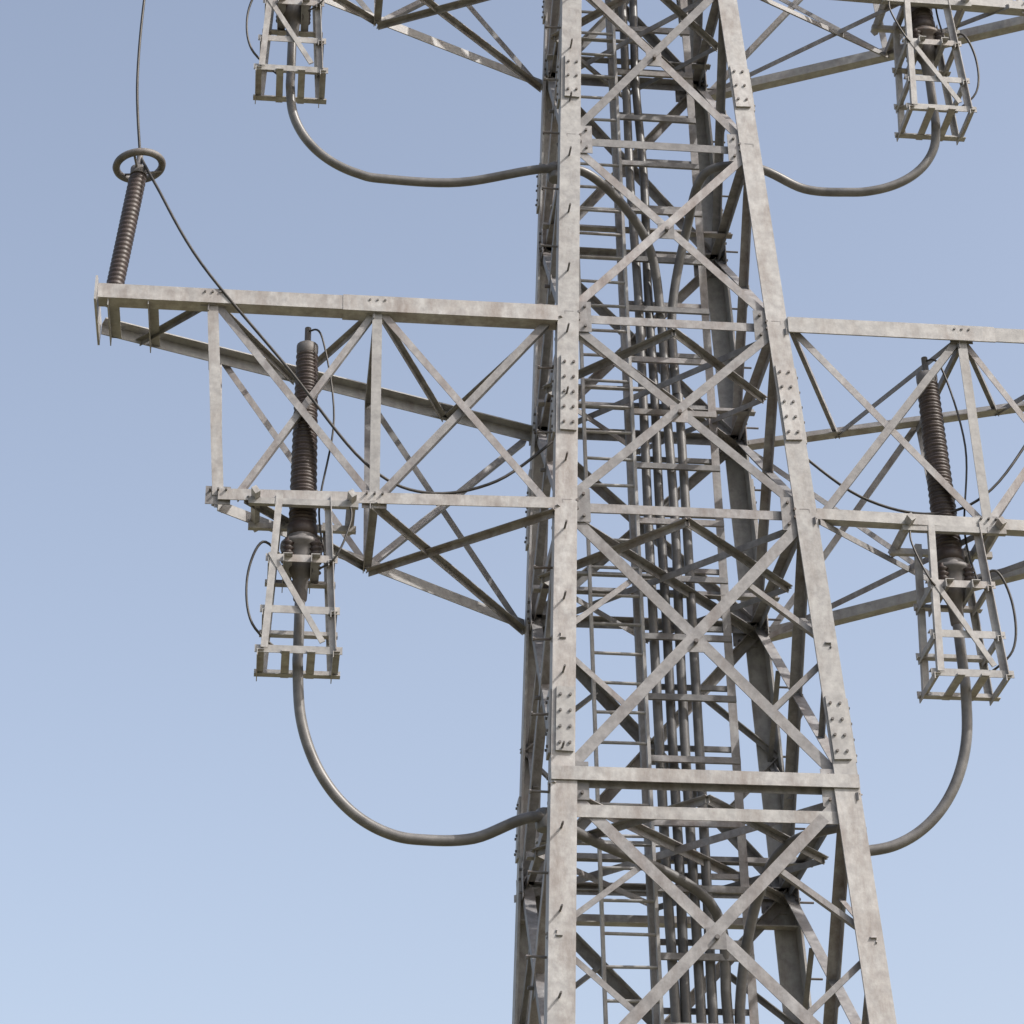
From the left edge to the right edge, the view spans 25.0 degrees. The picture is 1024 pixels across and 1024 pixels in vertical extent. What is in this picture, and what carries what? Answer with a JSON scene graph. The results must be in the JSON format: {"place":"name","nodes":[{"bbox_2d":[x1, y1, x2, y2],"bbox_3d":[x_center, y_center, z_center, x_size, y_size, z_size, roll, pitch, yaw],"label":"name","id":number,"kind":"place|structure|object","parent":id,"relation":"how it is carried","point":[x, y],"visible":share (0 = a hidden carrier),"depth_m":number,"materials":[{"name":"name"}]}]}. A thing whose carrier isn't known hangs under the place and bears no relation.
{"place":"outdoors","nodes":[
{"label":"outdoors","id":0,"kind":"place"},
{"bbox_2d":[0,0,1023,1023],"label":"sky","id":1,"kind":"structure","parent":0,"point":[173,850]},
{"label":"ground","id":2,"kind":"structure","parent":0,"visible":0},
{"bbox_2d":[94,0,1023,1023],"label":"lattice transmission tower","id":3,"kind":"structure","parent":2,"relation":"on","point":[550,940],"depth_m":21.37,"materials":[{"name":"metal"}]},
{"bbox_2d":[106,148,165,283],"bbox_3d":[-3.555,-2.672,21.715,0.507,1.710,0.502,2,-30,-6],"label":"surge arrester","id":4,"kind":"object","parent":3,"relation":"on","point":[136,178],"visible":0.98,"depth_m":21.78,"materials":[{"name":"brown ceramic"}]},
{"bbox_2d":[246,0,334,107],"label":"cable sealing end","id":5,"kind":"object","parent":3,"relation":"attached to","point":[292,16],"visible":0.98,"depth_m":23.35,"materials":[{"name":"grey metal"}]},
{"bbox_2d":[245,327,358,683],"bbox_3d":[-1.855,-0.187,20.570,0.960,3.530,0.700,2,-30,-6],"label":"cable sealing end","id":6,"kind":"object","parent":3,"relation":"attached to","point":[300,556],"visible":0.94,"depth_m":20.14,"materials":[{"name":"grey metal"}]},
{"bbox_2d":[136,0,552,493],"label":"jumper wire","id":7,"kind":"object","parent":3,"relation":"attached to","point":[356,454],"visible":0.96,"depth_m":21.13,"materials":[{"name":"black metal"}]},
{"bbox_2d":[286,42,706,1022],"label":"power cable","id":8,"kind":"object","parent":3,"relation":"attached to","point":[550,170],"visible":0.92,"depth_m":22.90,"materials":[{"name":"grey rubber"}]},
{"bbox_2d":[292,600,733,1023],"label":"power cable","id":9,"kind":"object","parent":3,"relation":"attached to","point":[538,817],"visible":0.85,"depth_m":19.38,"materials":[{"name":"grey rubber"}]},
{"bbox_2d":[535,0,680,1023],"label":"access ladder","id":10,"kind":"object","parent":3,"relation":"attached to","point":[583,386],"visible":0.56,"depth_m":21.73,"materials":[{"name":"metal"}]},
{"bbox_2d":[619,3,681,1022],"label":"power cable","id":11,"kind":"object","parent":3,"relation":"attached to","point":[670,939],"visible":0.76,"depth_m":22.18,"materials":[{"name":"grey rubber"}]},
{"bbox_2d":[629,0,691,1022],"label":"power cable","id":12,"kind":"object","parent":3,"relation":"attached to","point":[684,979],"visible":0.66,"depth_m":22.20,"materials":[{"name":"grey rubber"}]},
{"bbox_2d":[526,0,812,1023],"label":"cable ladder rack","id":13,"kind":"object","parent":3,"relation":"attached to","point":[710,410],"visible":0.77,"depth_m":22.20,"materials":[{"name":"metal"}]},
{"bbox_2d":[667,81,939,1022],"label":"power cable","id":14,"kind":"object","parent":3,"relation":"attached to","point":[681,445],"visible":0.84,"depth_m":23.12,"materials":[{"name":"grey rubber"}]},
{"bbox_2d":[735,624,972,1023],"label":"power cable","id":15,"kind":"object","parent":3,"relation":"attached to","point":[929,822],"visible":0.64,"depth_m":19.94,"materials":[{"name":"grey rubber"}]},
{"bbox_2d":[809,445,1023,514],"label":"jumper wire","id":16,"kind":"object","parent":3,"relation":"attached to","point":[912,512],"visible":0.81,"depth_m":21.15,"materials":[{"name":"black metal"}]},
{"bbox_2d":[870,0,979,144],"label":"cable sealing end","id":17,"kind":"object","parent":3,"relation":"attached to","point":[925,40],"visible":1,"depth_m":24.21,"materials":[{"name":"grey metal"}]},
{"bbox_2d":[888,356,1016,705],"bbox_3d":[3.960,0.053,21.162,0.960,3.530,0.700,2,-30,-6],"label":"cable sealing end","id":18,"kind":"object","parent":3,"relation":"attached to","point":[952,582],"visible":0.92,"depth_m":20.73,"materials":[{"name":"grey metal"}]}
]}

